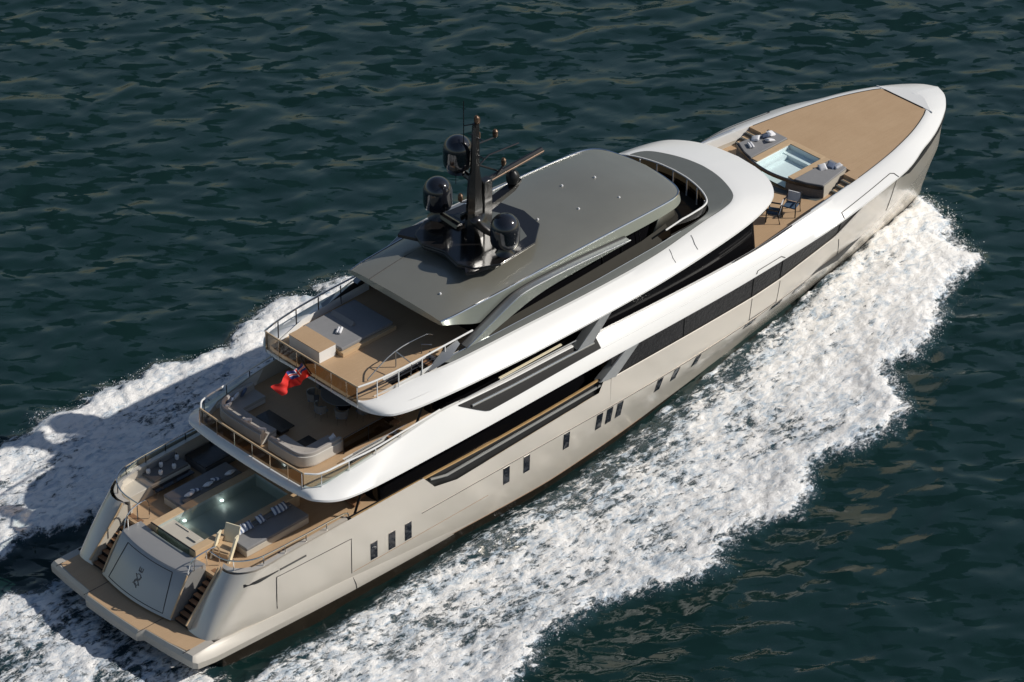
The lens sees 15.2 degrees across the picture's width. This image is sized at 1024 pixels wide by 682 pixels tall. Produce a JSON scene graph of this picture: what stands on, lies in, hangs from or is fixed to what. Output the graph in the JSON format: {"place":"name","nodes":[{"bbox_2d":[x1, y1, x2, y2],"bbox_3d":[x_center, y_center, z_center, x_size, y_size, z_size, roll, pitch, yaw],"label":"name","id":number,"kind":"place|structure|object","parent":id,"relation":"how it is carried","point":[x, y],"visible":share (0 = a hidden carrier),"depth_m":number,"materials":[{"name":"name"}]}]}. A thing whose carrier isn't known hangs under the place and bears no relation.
{"place":"outdoors","nodes":[
{"label":"outdoors","id":0,"kind":"place"},
{"bbox_2d":[0,0,1023,681],"bbox_3d":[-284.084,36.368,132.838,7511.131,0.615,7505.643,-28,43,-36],"label":"sea","id":1,"kind":"structure","parent":0,"point":[184,176],"depth_m":202.52,"materials":[{"name":"liquid"}]},
{"bbox_2d":[0,184,993,681],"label":"wake foam","id":2,"kind":"object","parent":1,"relation":"on","point":[676,486],"visible":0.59,"depth_m":179.53,"materials":[{"name":"liquid"}]},
{"bbox_2d":[2,192,986,680],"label":"sea spray","id":3,"kind":"object","parent":2,"relation":"on","point":[812,466],"visible":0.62,"depth_m":187.13,"materials":[{"name":"white liquid"}]},
{"bbox_2d":[51,84,945,668],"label":"motor yacht","id":4,"kind":"object","parent":1,"relation":"on","point":[555,320],"visible":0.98,"depth_m":176.22,"materials":[{"name":"grey paint"}]},
{"bbox_2d":[118,451,190,505],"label":"corner bench","id":5,"kind":"object","parent":4,"relation":"on","point":[138,490],"visible":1,"depth_m":173.70,"materials":[{"name":"beige fabric"}]},
{"bbox_2d":[152,469,194,498],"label":"table","id":6,"kind":"object","parent":4,"relation":"on","point":[173,480],"visible":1,"depth_m":173.82,"materials":[{"name":"black glass"}]},
{"bbox_2d":[164,462,241,508],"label":"sun pad","id":7,"kind":"object","parent":4,"relation":"on","point":[174,498],"visible":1,"depth_m":173.40,"materials":[{"name":"beige fabric"}]},
{"bbox_2d":[184,491,194,496],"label":"cushion","id":8,"kind":"object","parent":7,"relation":"on","point":[190,493],"visible":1,"depth_m":172.46,"materials":[{"name":"white fabric"}]},
{"bbox_2d":[189,488,200,491],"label":"cushion","id":9,"kind":"object","parent":7,"relation":"on","point":[196,489],"visible":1,"depth_m":172.72,"materials":[{"name":"blue fabric"}]},
{"bbox_2d":[203,481,213,486],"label":"cushion","id":10,"kind":"object","parent":7,"relation":"on","point":[207,484],"visible":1,"depth_m":173.10,"materials":[{"name":"white fabric"}]},
{"bbox_2d":[210,477,221,480],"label":"cushion","id":11,"kind":"object","parent":7,"relation":"on","point":[215,479],"visible":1,"depth_m":173.42,"materials":[{"name":"fabric"}]},
{"bbox_2d":[225,469,234,475],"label":"cushion","id":12,"kind":"object","parent":7,"relation":"on","point":[229,472],"visible":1,"depth_m":173.86,"materials":[{"name":"white fabric"}]},
{"bbox_2d":[185,441,236,473],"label":"stowed tender cover","id":13,"kind":"object","parent":4,"relation":"on","point":[206,457],"visible":0.65,"depth_m":175.34,"materials":[{"name":"black fabric"}]},
{"bbox_2d":[210,522,240,563],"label":"lounge chair","id":14,"kind":"object","parent":4,"relation":"on","point":[227,545],"visible":0.95,"depth_m":169.84,"materials":[{"name":"beige fabric"}]},
{"bbox_2d":[220,382,275,444],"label":"sofa","id":15,"kind":"object","parent":4,"relation":"on","point":[234,414],"visible":1,"depth_m":173.56,"materials":[{"name":"beige fabric"}]},
{"bbox_2d":[240,388,246,397],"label":"cushion","id":16,"kind":"object","parent":15,"relation":"on","point":[243,392],"visible":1,"depth_m":174.71,"materials":[{"name":"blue fabric"}]},
{"bbox_2d":[236,502,308,556],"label":"sun pad","id":17,"kind":"object","parent":4,"relation":"on","point":[272,528],"visible":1,"depth_m":170.83,"materials":[{"name":"beige fabric"}]},
{"bbox_2d":[239,524,245,534],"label":"cushion","id":18,"kind":"object","parent":17,"relation":"on","point":[242,530],"visible":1,"depth_m":170.31,"materials":[{"name":"white fabric"}]},
{"bbox_2d":[241,520,253,530],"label":"cushion","id":19,"kind":"object","parent":17,"relation":"on","point":[247,525],"visible":1,"depth_m":170.53,"materials":[{"name":"blue fabric"}]},
{"bbox_2d":[255,513,265,523],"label":"cushion","id":20,"kind":"object","parent":17,"relation":"on","point":[260,518],"visible":1,"depth_m":170.95,"materials":[{"name":"blue fabric"}]},
{"bbox_2d":[270,504,281,515],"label":"cushion","id":21,"kind":"object","parent":17,"relation":"on","point":[276,509],"visible":1,"depth_m":171.52,"materials":[{"name":"blue fabric"}]},
{"bbox_2d":[278,501,288,511],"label":"cushion","id":22,"kind":"object","parent":17,"relation":"on","point":[283,506],"visible":1,"depth_m":171.75,"materials":[{"name":"blue fabric"}]},
{"bbox_2d":[256,410,294,435],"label":"coffee table","id":23,"kind":"object","parent":4,"relation":"on","point":[280,425],"visible":1,"depth_m":173.33,"materials":[{"name":"black paint"}]},
{"bbox_2d":[271,355,309,395],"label":"ensign","id":24,"kind":"object","parent":4,"relation":"attached to","point":[296,377],"visible":1,"depth_m":171.91,"materials":[{"name":"red fabric"}]},
{"bbox_2d":[268,434,342,467],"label":"sofa","id":25,"kind":"object","parent":4,"relation":"on","point":[289,449],"visible":1,"depth_m":171.35,"materials":[{"name":"beige fabric"}]},
{"bbox_2d":[328,433,335,440],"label":"cushion","id":26,"kind":"object","parent":25,"relation":"on","point":[332,436],"visible":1,"depth_m":171.80,"materials":[{"name":"white fabric"}]},
{"bbox_2d":[297,435,316,446],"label":"coffee table","id":27,"kind":"object","parent":4,"relation":"on","point":[306,440],"visible":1,"depth_m":172.06,"materials":[{"name":"black paint"}]},
{"bbox_2d":[289,325,335,363],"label":"bar cabinet","id":28,"kind":"object","parent":4,"relation":"on","point":[312,344],"visible":1,"depth_m":173.65,"materials":[{"name":"brown wood"}]},
{"bbox_2d":[306,387,318,407],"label":"dining chair","id":29,"kind":"object","parent":4,"relation":"on","point":[311,395],"visible":1,"depth_m":174.71,"materials":[{"name":"silver metal"}]},
{"bbox_2d":[316,383,322,393],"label":"dining chair","id":30,"kind":"object","parent":4,"relation":"on","point":[318,386],"visible":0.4,"depth_m":175.43,"materials":[{"name":"silver metal"}]},
{"bbox_2d":[314,400,328,418],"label":"dining chair","id":31,"kind":"object","parent":4,"relation":"on","point":[320,410],"visible":1,"depth_m":173.74,"materials":[{"name":"silver metal"}]},
{"bbox_2d":[321,387,350,410],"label":"dining table","id":32,"kind":"object","parent":4,"relation":"on","point":[329,397],"visible":0.48,"depth_m":174.29,"materials":[{"name":"black paint"}]},
{"bbox_2d":[334,408,348,425],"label":"dining chair","id":33,"kind":"object","parent":4,"relation":"on","point":[341,415],"visible":1,"depth_m":173.39,"materials":[{"name":"silver metal"}]},
{"bbox_2d":[304,299,395,356],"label":"sun bed","id":34,"kind":"object","parent":4,"relation":"on","point":[361,324],"visible":1,"depth_m":175.13,"materials":[{"name":"grey fabric"}]},
{"bbox_2d":[336,326,342,333],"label":"rolled towel","id":35,"kind":"object","parent":34,"relation":"on","point":[339,330],"visible":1,"depth_m":174.59,"materials":[{"name":"white fabric"}]},
{"bbox_2d":[356,408,369,421],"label":"dining chair","id":36,"kind":"object","parent":4,"relation":"on","point":[359,411],"visible":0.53,"depth_m":173.77,"materials":[{"name":"silver metal"}]},
{"bbox_2d":[611,318,683,373],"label":"saloon window","id":37,"kind":"structure","parent":4,"relation":"in","point":[660,340],"depth_m":181.65,"materials":[{"name":"black glass"}]},
{"bbox_2d":[685,278,753,335],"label":"saloon window","id":38,"kind":"structure","parent":4,"relation":"in","point":[727,302],"depth_m":184.29,"materials":[{"name":"black glass"}]},
{"bbox_2d":[738,131,786,157],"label":"sun pad","id":39,"kind":"object","parent":4,"relation":"on","point":[761,145],"visible":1,"depth_m":193.36,"materials":[{"name":"grey fabric"}]},
{"bbox_2d":[747,142,754,147],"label":"rolled towel","id":40,"kind":"object","parent":39,"relation":"on","point":[750,144],"visible":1,"depth_m":193.07,"materials":[{"name":"white fabric"}]},
{"bbox_2d":[751,135,759,140],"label":"cushion","id":41,"kind":"object","parent":39,"relation":"on","point":[755,137],"visible":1,"depth_m":193.62,"materials":[{"name":"white fabric"}]},
{"bbox_2d":[764,138,775,141],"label":"cushion","id":42,"kind":"object","parent":39,"relation":"on","point":[769,139],"visible":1,"depth_m":193.49,"materials":[{"name":"white fabric"}]},
{"bbox_2d":[766,130,775,135],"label":"cushion","id":43,"kind":"object","parent":39,"relation":"on","point":[771,133],"visible":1,"depth_m":194.05,"materials":[{"name":"white fabric"}]},
{"bbox_2d":[753,261,782,295],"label":"saloon window","id":44,"kind":"structure","parent":4,"relation":"in","point":[771,275],"depth_m":186.33,"materials":[{"name":"black glass"}]},
{"bbox_2d":[765,198,784,224],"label":"deck chair","id":45,"kind":"object","parent":4,"relation":"on","point":[773,211],"visible":0.99,"depth_m":188.37,"materials":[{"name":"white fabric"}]},
{"bbox_2d":[781,188,801,217],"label":"deck chair","id":46,"kind":"object","parent":4,"relation":"on","point":[792,196],"visible":1,"depth_m":189.04,"materials":[{"name":"grey fabric"}]},
{"bbox_2d":[781,224,839,276],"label":"saloon window","id":47,"kind":"structure","parent":4,"relation":"in","point":[792,261],"depth_m":187.97,"materials":[{"name":"black glass"}]},
{"bbox_2d":[794,160,845,185],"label":"sun pad","id":48,"kind":"object","parent":4,"relation":"on","point":[816,176],"visible":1,"depth_m":190.83,"materials":[{"name":"grey fabric"}]},
{"bbox_2d":[817,163,826,170],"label":"cushion","id":49,"kind":"object","parent":48,"relation":"on","point":[822,166],"visible":1,"depth_m":191.35,"materials":[{"name":"white fabric"}]},
{"bbox_2d":[826,161,835,169],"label":"cushion","id":50,"kind":"object","parent":48,"relation":"on","point":[830,165],"visible":1,"depth_m":191.45,"materials":[{"name":"blue fabric"}]},
{"bbox_2d":[834,163,842,168],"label":"cushion","id":51,"kind":"object","parent":48,"relation":"on","point":[837,165],"visible":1,"depth_m":191.42,"materials":[{"name":"white fabric"}]},
{"bbox_2d":[839,209,859,230],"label":"saloon window","id":52,"kind":"structure","parent":4,"relation":"in","point":[847,220],"depth_m":189.49,"materials":[{"name":"black glass"}]}
]}

